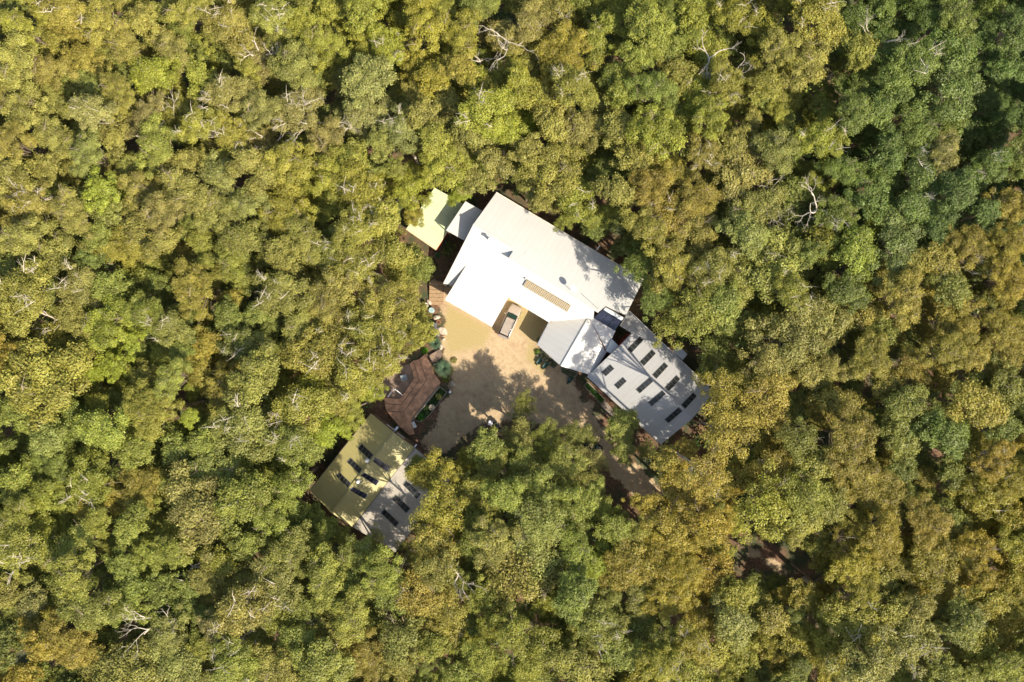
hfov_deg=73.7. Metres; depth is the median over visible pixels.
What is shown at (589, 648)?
gum tree
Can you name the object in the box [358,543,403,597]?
gum tree
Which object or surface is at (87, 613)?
gum tree
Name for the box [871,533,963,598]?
feathery tree
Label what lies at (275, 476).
broadleaf tree
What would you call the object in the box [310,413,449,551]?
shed
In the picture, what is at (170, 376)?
gum tree
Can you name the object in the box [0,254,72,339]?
gum tree
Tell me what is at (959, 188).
broadleaf tree
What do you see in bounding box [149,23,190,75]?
gum tree
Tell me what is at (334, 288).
gum tree
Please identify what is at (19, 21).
gum tree
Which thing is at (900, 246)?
gum tree
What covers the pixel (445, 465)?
feathery tree
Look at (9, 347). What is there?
feathery tree
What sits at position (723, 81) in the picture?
gum tree
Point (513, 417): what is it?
broadleaf tree
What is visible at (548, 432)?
gum tree
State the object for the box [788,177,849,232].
dead tree
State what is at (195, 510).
gum tree
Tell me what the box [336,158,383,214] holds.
gum tree
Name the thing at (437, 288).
entry steps
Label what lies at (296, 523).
broadleaf tree
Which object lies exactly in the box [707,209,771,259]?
broadleaf tree
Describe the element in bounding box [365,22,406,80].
gum tree
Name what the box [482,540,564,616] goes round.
feathery tree
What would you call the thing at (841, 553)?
feathery tree
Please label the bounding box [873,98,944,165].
gum tree
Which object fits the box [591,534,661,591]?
feathery tree
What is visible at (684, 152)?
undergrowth
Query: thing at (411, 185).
gum tree
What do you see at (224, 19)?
gum tree
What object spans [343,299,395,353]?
gum tree
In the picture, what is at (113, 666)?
broadleaf tree
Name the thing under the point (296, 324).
gum tree
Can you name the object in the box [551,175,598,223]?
gum tree
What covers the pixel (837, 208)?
gum tree
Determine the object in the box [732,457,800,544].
gum tree
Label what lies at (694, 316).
gum tree
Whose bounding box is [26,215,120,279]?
gum tree
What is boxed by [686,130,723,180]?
gum tree
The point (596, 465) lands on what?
gum tree
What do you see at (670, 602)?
feathery tree
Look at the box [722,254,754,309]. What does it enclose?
gum tree
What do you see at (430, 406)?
garden bed
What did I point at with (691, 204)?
tree
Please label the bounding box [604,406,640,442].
broadleaf tree
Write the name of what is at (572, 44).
tree
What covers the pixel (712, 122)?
gum tree
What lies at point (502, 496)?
broadleaf tree
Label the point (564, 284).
house
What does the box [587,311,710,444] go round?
annex house
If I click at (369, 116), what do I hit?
broadleaf tree
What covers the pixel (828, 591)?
feathery tree
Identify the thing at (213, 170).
broadleaf tree
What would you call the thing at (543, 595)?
dead tree
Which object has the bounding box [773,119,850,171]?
gum tree
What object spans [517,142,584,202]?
gum tree
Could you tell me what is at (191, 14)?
gum tree
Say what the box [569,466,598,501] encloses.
broadleaf tree
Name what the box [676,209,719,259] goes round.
gum tree
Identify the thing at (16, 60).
gum tree
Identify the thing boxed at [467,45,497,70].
dead tree
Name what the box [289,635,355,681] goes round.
broadleaf tree
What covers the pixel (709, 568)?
feathery tree
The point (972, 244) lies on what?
feathery tree
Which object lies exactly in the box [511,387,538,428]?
broadleaf tree
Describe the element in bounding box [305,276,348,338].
gum tree
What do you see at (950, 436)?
broadleaf tree
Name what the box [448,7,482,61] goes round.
gum tree
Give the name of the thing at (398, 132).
gum tree
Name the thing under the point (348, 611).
gum tree
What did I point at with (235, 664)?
gum tree
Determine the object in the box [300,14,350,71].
gum tree
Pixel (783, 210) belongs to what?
dead tree
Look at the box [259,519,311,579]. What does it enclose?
gum tree
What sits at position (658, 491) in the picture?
dead tree
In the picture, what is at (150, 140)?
gum tree
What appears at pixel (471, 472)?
gum tree
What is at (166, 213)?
gum tree
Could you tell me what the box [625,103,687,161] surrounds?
gum tree
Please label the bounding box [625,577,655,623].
gum tree
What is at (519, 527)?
dead tree
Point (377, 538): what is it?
gum tree
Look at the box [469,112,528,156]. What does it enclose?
broadleaf tree
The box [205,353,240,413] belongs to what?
feathery tree
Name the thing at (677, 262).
gum tree
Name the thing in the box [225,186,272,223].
gum tree
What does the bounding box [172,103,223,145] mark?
gum tree
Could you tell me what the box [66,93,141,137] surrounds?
broadleaf tree
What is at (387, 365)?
gum tree
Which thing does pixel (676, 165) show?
gum tree
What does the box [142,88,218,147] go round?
dead tree
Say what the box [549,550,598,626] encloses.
broadleaf tree
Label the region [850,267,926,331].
gum tree
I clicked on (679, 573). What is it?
feathery tree
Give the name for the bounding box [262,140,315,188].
gum tree
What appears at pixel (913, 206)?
broadleaf tree
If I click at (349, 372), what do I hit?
gum tree
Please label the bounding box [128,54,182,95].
broadleaf tree
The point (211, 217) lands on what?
gum tree
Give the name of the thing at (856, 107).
broadleaf tree
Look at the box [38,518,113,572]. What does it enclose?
gum tree
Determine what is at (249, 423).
gum tree
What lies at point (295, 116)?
gum tree
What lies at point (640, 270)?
broadleaf tree
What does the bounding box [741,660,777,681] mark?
broadleaf tree
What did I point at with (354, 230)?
gum tree
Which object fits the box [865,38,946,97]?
gum tree
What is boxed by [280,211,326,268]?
gum tree
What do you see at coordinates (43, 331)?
dead tree
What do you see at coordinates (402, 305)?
gum tree
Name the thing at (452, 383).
boulder
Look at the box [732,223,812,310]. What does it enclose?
gum tree
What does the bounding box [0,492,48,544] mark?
gum tree
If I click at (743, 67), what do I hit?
dead tree
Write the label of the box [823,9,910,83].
dead tree
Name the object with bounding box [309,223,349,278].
gum tree
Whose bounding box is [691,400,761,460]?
feathery tree
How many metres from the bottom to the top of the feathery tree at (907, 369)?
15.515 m
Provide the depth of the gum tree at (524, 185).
81.49 m
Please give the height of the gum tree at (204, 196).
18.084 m
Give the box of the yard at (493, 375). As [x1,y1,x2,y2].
[408,270,814,588]
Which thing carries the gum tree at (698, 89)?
on the ground at (690, 360)
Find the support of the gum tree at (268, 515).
on the ground at (690, 360)
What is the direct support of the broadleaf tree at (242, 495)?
on the ground at (690, 360)
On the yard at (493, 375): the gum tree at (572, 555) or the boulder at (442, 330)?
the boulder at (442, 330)
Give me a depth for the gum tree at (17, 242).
77.31 m
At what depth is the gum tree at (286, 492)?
79.05 m
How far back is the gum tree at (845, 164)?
78.99 m
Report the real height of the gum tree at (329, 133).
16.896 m
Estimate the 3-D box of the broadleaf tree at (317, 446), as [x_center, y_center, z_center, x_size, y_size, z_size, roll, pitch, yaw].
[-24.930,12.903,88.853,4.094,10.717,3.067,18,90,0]
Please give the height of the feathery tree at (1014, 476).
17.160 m
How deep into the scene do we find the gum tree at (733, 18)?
79.50 m
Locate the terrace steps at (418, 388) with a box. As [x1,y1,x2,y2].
[382,355,440,434]
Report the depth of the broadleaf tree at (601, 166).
82.33 m
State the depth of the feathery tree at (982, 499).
79.87 m
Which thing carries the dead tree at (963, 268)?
on the ground at (690, 360)
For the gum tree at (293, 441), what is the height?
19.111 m
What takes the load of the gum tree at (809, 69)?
on the ground at (690, 360)
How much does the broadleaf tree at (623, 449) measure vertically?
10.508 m
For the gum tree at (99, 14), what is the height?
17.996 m
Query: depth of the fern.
93.78 m
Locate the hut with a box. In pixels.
[406,188,462,249]
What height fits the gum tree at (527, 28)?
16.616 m
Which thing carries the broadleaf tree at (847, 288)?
on the ground at (690, 360)
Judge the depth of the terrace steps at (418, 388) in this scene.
93.72 m
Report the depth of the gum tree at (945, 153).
77.62 m
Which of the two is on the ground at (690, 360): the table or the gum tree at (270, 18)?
the gum tree at (270, 18)
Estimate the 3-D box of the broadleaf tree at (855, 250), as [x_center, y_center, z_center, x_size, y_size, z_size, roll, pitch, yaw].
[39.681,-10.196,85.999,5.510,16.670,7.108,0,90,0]
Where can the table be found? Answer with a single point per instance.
(404, 377)
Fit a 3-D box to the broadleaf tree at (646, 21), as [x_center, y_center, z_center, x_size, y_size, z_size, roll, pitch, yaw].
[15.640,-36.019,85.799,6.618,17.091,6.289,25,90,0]
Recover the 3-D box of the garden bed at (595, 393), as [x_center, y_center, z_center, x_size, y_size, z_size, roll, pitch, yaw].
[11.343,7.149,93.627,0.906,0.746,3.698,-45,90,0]
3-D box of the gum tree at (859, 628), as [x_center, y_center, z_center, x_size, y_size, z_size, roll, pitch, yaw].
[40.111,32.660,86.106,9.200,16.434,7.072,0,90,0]
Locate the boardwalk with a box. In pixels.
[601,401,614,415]
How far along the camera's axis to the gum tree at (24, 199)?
79.03 m
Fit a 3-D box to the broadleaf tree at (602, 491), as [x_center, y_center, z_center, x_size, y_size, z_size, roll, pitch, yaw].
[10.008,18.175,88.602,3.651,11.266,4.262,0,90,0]
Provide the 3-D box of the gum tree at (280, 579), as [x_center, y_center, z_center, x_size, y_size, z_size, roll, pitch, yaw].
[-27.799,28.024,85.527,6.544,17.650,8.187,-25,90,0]
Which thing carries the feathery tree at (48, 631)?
on the ground at (690, 360)
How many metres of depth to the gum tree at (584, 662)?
78.17 m
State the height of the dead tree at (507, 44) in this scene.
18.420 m
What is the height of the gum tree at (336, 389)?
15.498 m
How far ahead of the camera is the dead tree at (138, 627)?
78.42 m
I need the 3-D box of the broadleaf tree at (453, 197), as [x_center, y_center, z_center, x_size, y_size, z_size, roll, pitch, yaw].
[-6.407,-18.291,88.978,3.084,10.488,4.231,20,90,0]
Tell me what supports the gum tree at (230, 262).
on the ground at (690, 360)
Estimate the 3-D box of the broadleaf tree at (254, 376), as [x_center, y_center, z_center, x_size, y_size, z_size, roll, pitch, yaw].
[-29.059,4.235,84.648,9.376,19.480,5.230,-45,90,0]
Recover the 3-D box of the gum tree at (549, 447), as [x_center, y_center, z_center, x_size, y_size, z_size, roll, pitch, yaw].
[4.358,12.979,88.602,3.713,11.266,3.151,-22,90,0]
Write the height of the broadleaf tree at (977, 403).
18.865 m
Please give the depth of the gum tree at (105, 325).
77.75 m
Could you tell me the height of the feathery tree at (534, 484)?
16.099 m
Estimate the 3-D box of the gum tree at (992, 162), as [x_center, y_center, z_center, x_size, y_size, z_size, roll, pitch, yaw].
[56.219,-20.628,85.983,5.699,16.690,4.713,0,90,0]
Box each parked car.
[498,304,520,339]
[575,430,603,456]
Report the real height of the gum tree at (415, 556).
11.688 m
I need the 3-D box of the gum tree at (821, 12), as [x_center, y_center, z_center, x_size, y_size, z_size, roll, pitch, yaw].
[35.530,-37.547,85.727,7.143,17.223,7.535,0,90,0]
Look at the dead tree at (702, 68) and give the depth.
79.85 m
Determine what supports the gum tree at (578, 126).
on the ground at (690, 360)
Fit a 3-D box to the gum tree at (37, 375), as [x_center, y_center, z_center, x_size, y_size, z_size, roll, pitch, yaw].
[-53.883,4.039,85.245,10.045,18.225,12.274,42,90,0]
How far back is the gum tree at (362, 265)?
77.67 m
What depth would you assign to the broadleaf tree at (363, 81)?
77.38 m
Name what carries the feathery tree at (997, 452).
on the ground at (690, 360)
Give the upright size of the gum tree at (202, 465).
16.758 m
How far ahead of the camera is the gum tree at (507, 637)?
77.50 m
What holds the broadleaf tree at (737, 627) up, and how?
on the ground at (690, 360)
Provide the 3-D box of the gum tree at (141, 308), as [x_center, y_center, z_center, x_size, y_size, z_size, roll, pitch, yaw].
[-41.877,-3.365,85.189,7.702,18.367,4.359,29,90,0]
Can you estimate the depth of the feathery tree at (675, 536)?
78.56 m
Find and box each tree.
[0,7,80,65]
[0,29,62,94]
[0,83,67,134]
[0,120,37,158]
[0,153,38,199]
[0,215,50,256]
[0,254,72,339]
[0,329,51,379]
[0,334,95,433]
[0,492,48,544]
[0,517,76,586]
[3,177,92,230]
[24,190,108,218]
[25,50,105,103]
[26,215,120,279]
[27,609,78,660]
[31,103,78,160]
[32,311,59,333]
[35,0,93,32]
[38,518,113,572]
[46,258,150,308]
[48,538,145,611]
[49,182,116,240]
[53,587,130,632]
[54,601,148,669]
[58,449,120,512]
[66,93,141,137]
[68,127,149,180]
[70,408,172,452]
[75,635,165,681]
[80,294,148,352]
[83,0,169,71]
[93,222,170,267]
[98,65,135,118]
[102,15,142,66]
[103,465,166,512]
[115,169,162,209]
[117,289,164,335]
[117,606,176,659]
[122,375,211,441]
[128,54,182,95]
[135,109,195,178]
[137,190,212,238]
[140,308,196,347]
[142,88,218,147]
[144,626,202,681]
[146,595,214,658]
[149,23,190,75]
[151,358,226,402]
[156,165,242,220]
[160,458,228,563]
[162,0,218,31]
[168,255,248,330]
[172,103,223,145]
[176,445,245,496]
[178,560,199,583]
[190,186,254,234]
[194,0,255,56]
[196,147,240,201]
[198,71,263,124]
[203,387,280,464]
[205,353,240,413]
[209,112,249,151]
[209,568,281,637]
[210,611,276,681]
[211,466,274,532]
[213,240,252,296]
[214,213,269,256]
[216,325,276,362]
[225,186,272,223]
[225,339,296,409]
[235,28,277,59]
[239,88,298,145]
[240,116,296,157]
[244,548,302,626]
[244,614,313,681]
[249,0,307,63]
[249,269,317,318]
[250,483,310,535]
[257,182,310,236]
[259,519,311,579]
[260,464,319,511]
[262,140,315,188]
[265,36,331,111]
[265,381,339,433]
[265,423,324,467]
[268,469,298,482]
[271,86,326,134]
[274,322,360,380]
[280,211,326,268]
[281,292,327,348]
[285,90,360,143]
[286,519,312,538]
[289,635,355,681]
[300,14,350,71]
[303,144,348,208]
[304,435,325,458]
[304,540,356,614]
[305,114,344,160]
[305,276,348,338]
[307,257,371,309]
[308,412,347,449]
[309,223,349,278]
[314,367,364,416]
[329,533,374,582]
[330,199,383,254]
[330,577,376,647]
[331,243,386,286]
[334,340,378,406]
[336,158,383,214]
[339,52,398,110]
[340,393,369,430]
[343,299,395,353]
[344,95,392,136]
[344,606,389,681]
[358,381,389,402]
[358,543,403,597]
[361,333,413,387]
[362,279,420,330]
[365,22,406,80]
[366,522,384,549]
[370,551,410,615]
[374,595,423,673]
[376,103,421,163]
[384,318,411,353]
[389,159,432,211]
[392,556,455,618]
[395,538,427,566]
[401,0,445,52]
[401,242,423,266]
[402,202,424,226]
[403,3,455,56]
[403,447,469,497]
[404,453,429,478]
[407,477,469,535]
[412,532,458,593]
[418,144,473,192]
[419,574,469,639]
[430,337,441,348]
[433,359,454,376]
[445,181,471,206]
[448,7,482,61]
[451,539,488,598]
[452,457,475,486]
[453,84,518,134]
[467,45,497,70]
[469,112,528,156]
[469,511,524,572]
[477,468,526,513]
[482,25,544,67]
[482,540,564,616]
[490,593,530,664]
[499,416,539,457]
[501,505,570,589]
[503,436,535,479]
[503,464,568,529]
[504,0,550,51]
[507,408,532,430]
[509,159,544,201]
[510,601,575,680]
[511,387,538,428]
[513,493,567,555]
[514,509,543,545]
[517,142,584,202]
[531,417,563,444]
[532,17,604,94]
[534,435,558,459]
[537,547,594,600]
[538,44,584,112]
[538,629,613,681]
[542,188,565,215]
[546,103,607,154]
[547,434,575,463]
[547,442,591,485]
[549,62,600,110]
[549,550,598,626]
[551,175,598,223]
[556,476,603,521]
[557,517,597,576]
[561,417,591,452]
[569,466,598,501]
[571,594,623,653]
[572,442,612,476]
[577,427,602,445]
[580,202,618,230]
[580,596,630,671]
[584,150,621,182]
[584,473,605,503]
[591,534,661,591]
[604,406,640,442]
[609,434,635,466]
[610,231,633,259]
[612,253,662,290]
[619,205,666,258]
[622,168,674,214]
[623,0,677,57]
[623,69,679,106]
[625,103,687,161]
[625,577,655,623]
[633,439,655,459]
[635,643,690,681]
[636,283,676,320]
[638,577,710,617]
[639,505,708,548]
[641,599,700,660]
[643,527,701,603]
[646,232,697,293]
[648,154,692,194]
[648,192,688,251]
[651,296,698,350]
[655,489,696,533]
[663,474,716,512]
[665,444,732,499]
[667,173,725,220]
[667,285,727,344]
[667,545,709,596]
[674,613,714,666]
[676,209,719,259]
[676,490,736,550]
[677,69,716,121]
[678,94,730,154]
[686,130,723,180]
[688,243,740,288]
[690,367,743,409]
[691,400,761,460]
[694,324,740,375]
[695,28,741,75]
[695,546,737,597]
[703,131,776,208]
[707,0,760,47]
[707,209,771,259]
[708,55,745,106]
[708,589,759,654]
[720,56,753,94]
[720,183,789,229]
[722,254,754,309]
[730,333,795,378]
[731,445,795,490]
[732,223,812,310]
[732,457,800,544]
[735,26,802,95]
[737,369,791,437]
[741,292,857,379]
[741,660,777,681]
[748,267,814,311]
[751,125,800,175]
[751,564,795,600]
[753,416,823,465]
[761,175,792,232]
[765,468,838,528]
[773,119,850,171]
[778,0,847,57]
[778,36,833,93]
[785,605,853,676]
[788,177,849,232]
[790,562,834,600]
[793,396,879,487]
[797,193,859,233]
[802,576,898,651]
[807,553,881,608]
[811,449,897,502]
[812,610,907,681]
[813,153,871,188]
[813,327,895,380]
[815,222,877,283]
[819,523,873,570]
[821,271,872,315]
[822,506,903,571]
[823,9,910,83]
[836,86,874,136]
[840,383,931,430]
[841,410,922,460]
[845,475,908,523]
[845,593,943,680]
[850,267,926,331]
[862,121,908,186]
[862,342,938,390]
[862,491,956,550]
[864,199,925,286]
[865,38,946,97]
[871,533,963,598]
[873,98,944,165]
[873,404,970,460]
[881,141,948,201]
[886,187,938,224]
[891,8,981,88]
[892,45,989,124]
[895,293,991,346]
[895,329,979,374]
[903,524,1004,576]
[912,0,977,44]
[912,586,991,651]
[924,128,962,178]
[926,377,1011,428]
[927,1,1023,83]
[929,454,1023,502]
[932,615,1023,681]
[935,164,980,225]
[935,254,984,283]
[935,462,1018,522]
[936,353,1023,418]
[936,438,1018,483]
[940,308,1023,351]
[943,224,1001,277]
[960,186,1023,226]
[968,83,1000,114]
[972,146,1015,184]
[972,250,1023,309]
[972,525,1023,565]
[976,123,1023,186]
[982,104,1022,140]
[987,221,1023,265]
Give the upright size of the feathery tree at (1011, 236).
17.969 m
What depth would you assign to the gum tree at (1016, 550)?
79.45 m
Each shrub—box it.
[417,412,424,420]
[441,375,449,381]
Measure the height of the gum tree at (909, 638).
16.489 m
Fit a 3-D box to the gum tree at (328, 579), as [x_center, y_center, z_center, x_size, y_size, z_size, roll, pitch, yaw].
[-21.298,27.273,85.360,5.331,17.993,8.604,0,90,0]
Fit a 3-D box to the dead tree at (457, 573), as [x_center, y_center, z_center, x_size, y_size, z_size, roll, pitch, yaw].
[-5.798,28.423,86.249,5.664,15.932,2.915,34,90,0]
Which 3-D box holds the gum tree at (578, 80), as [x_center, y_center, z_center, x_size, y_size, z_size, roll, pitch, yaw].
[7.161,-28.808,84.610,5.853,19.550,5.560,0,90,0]
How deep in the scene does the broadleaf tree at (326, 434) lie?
81.29 m
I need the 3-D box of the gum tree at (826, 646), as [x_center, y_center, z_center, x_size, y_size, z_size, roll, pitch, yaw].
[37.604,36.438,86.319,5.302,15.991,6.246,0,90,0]
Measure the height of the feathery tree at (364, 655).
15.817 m
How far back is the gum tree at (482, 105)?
76.85 m
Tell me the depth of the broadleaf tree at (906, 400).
77.95 m
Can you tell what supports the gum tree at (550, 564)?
on the ground at (690, 360)
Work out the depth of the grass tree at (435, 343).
93.17 m
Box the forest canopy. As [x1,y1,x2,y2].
[0,0,1023,681]
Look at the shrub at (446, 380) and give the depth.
93.72 m
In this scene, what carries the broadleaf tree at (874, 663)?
on the ground at (690, 360)
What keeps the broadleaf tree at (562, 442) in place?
on the ground at (690, 360)
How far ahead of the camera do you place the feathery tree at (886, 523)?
77.68 m
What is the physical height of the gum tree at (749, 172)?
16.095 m
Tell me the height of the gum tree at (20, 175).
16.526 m
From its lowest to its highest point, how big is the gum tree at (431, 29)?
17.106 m
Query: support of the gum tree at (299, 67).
on the ground at (690, 360)
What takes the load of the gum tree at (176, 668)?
on the ground at (690, 360)
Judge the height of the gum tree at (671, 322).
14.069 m
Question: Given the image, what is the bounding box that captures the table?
[400,374,407,380]
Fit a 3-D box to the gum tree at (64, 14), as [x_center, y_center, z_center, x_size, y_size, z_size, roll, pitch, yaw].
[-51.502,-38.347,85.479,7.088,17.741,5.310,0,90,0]
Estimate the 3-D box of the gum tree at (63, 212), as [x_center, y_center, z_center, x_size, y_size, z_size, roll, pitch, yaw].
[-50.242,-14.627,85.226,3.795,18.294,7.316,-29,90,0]
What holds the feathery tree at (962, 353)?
on the ground at (690, 360)
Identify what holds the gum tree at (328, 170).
on the ground at (690, 360)
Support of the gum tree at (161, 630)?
on the ground at (690, 360)
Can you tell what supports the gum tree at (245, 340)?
on the ground at (690, 360)
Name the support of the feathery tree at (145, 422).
on the ground at (690, 360)
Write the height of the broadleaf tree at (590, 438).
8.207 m
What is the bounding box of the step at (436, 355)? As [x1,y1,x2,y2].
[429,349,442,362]
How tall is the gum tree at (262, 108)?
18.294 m
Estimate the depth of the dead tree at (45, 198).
80.91 m
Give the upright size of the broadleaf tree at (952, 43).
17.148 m
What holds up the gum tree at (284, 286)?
on the ground at (690, 360)
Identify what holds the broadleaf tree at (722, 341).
on the ground at (690, 360)
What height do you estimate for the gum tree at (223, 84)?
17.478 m
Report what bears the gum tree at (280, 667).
on the ground at (690, 360)
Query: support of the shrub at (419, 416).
on the garden bed at (430, 406)
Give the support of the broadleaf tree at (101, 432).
on the ground at (690, 360)
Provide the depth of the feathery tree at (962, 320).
79.85 m
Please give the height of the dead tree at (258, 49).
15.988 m
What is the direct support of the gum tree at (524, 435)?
on the ground at (690, 360)
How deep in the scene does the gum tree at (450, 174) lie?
78.81 m
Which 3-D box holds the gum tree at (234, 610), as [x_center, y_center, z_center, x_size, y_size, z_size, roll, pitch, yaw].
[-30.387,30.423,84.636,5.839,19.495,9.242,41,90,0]
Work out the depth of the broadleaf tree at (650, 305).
79.54 m
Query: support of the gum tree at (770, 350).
on the ground at (690, 360)
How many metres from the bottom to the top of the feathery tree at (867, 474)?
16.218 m
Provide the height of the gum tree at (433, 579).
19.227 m
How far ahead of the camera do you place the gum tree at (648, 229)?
77.32 m
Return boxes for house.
[443,192,641,373]
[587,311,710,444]
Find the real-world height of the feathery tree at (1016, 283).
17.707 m
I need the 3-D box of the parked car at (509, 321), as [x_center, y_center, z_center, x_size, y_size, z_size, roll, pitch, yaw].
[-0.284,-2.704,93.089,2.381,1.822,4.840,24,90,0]
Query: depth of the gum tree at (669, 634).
78.07 m
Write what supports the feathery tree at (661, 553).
on the ground at (690, 360)
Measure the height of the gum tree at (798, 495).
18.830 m
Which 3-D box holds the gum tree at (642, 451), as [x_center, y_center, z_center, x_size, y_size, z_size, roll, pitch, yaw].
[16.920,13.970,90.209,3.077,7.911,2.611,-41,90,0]
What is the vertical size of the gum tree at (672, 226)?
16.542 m
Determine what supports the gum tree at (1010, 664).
on the ground at (690, 360)
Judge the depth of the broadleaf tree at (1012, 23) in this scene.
76.78 m
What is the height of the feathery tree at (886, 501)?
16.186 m
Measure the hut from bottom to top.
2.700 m
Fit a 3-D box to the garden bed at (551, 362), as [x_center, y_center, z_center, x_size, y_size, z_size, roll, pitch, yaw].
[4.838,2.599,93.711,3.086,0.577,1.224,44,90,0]
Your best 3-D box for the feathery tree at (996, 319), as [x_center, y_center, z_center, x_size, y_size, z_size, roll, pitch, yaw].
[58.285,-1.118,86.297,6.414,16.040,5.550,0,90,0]
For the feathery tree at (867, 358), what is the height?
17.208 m
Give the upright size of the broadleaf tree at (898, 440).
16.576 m
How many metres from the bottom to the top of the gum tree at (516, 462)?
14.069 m
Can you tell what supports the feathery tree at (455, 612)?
on the ground at (690, 360)
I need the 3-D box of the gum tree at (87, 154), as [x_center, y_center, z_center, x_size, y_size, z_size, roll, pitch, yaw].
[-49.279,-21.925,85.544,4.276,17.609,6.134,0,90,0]
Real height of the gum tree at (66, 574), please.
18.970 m
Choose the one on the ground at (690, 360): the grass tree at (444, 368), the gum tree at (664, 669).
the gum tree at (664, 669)
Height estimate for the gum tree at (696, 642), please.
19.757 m
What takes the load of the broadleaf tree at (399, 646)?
on the ground at (690, 360)
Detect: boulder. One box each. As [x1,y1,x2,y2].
[438,327,446,334]
[450,380,455,386]
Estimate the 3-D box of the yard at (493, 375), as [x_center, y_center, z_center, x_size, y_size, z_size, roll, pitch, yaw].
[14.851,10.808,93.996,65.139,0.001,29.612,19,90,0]
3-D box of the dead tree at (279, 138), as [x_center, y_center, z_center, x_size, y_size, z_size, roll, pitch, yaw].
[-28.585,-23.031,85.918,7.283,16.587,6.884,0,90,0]
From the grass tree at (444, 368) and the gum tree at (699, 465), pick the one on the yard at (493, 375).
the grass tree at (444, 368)
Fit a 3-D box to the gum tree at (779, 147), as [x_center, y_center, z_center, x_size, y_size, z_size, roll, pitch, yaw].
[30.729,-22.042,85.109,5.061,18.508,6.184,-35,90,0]
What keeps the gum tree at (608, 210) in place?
on the ground at (690, 360)
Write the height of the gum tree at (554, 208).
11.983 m
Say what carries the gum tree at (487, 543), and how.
on the ground at (690, 360)
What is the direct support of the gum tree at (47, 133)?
on the ground at (690, 360)
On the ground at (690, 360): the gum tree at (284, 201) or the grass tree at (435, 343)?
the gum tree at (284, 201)
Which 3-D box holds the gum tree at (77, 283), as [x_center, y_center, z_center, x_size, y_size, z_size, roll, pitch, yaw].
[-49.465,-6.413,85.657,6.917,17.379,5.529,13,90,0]
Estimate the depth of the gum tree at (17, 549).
77.14 m
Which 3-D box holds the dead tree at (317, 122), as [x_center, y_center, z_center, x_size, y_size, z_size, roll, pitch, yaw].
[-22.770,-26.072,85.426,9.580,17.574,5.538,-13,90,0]
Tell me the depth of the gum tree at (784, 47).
78.06 m
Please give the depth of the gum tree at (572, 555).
78.63 m
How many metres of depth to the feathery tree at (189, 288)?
77.46 m
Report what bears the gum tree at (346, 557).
on the ground at (690, 360)
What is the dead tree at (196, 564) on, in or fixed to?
on the ground at (690, 360)
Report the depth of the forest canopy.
80.87 m
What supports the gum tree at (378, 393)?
on the ground at (690, 360)
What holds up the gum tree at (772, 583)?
on the ground at (690, 360)
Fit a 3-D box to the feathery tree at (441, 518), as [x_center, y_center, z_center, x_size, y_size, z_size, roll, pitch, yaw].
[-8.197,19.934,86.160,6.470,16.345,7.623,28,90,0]
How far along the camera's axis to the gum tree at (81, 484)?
79.54 m
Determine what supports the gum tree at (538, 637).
on the ground at (690, 360)
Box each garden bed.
[414,387,446,421]
[536,349,557,368]
[561,367,577,379]
[584,381,605,404]
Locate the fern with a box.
[421,347,427,353]
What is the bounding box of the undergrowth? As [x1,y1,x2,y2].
[0,0,1023,681]
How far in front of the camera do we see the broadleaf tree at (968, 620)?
78.45 m
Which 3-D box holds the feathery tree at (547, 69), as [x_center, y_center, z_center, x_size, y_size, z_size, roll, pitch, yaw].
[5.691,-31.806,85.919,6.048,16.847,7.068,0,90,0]
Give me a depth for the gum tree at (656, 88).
77.48 m
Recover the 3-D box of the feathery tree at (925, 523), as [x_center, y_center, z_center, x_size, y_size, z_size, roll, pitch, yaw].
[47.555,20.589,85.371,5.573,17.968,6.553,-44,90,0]
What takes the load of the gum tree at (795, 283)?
on the ground at (690, 360)
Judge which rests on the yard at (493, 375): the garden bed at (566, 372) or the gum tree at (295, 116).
the garden bed at (566, 372)
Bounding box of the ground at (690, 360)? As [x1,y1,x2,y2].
[0,0,1023,681]
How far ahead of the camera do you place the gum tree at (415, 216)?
85.67 m
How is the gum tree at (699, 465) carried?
on the ground at (690, 360)
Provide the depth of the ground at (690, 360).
94.00 m
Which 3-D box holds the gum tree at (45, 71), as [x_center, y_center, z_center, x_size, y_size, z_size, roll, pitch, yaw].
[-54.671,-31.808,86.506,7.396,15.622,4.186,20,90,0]
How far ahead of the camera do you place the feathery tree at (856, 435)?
76.89 m
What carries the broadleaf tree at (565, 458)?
on the ground at (690, 360)
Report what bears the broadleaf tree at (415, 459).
on the ground at (690, 360)
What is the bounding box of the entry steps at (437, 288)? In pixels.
[429,282,443,304]
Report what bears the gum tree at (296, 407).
on the ground at (690, 360)
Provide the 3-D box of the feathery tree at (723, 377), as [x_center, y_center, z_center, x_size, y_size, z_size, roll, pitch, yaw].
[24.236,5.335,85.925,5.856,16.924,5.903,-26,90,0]
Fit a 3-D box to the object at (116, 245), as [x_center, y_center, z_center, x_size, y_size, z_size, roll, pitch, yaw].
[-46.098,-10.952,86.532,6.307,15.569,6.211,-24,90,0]
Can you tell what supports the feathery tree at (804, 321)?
on the ground at (690, 360)
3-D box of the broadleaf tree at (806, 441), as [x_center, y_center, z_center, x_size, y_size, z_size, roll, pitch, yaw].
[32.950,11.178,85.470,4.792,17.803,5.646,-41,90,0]
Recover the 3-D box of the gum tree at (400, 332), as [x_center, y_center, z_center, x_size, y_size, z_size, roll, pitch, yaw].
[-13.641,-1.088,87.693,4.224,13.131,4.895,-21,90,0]
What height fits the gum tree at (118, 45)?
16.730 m
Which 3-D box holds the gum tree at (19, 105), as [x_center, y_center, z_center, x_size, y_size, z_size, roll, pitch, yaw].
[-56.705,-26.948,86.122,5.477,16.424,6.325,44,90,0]
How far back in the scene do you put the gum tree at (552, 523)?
77.19 m
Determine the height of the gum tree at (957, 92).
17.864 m

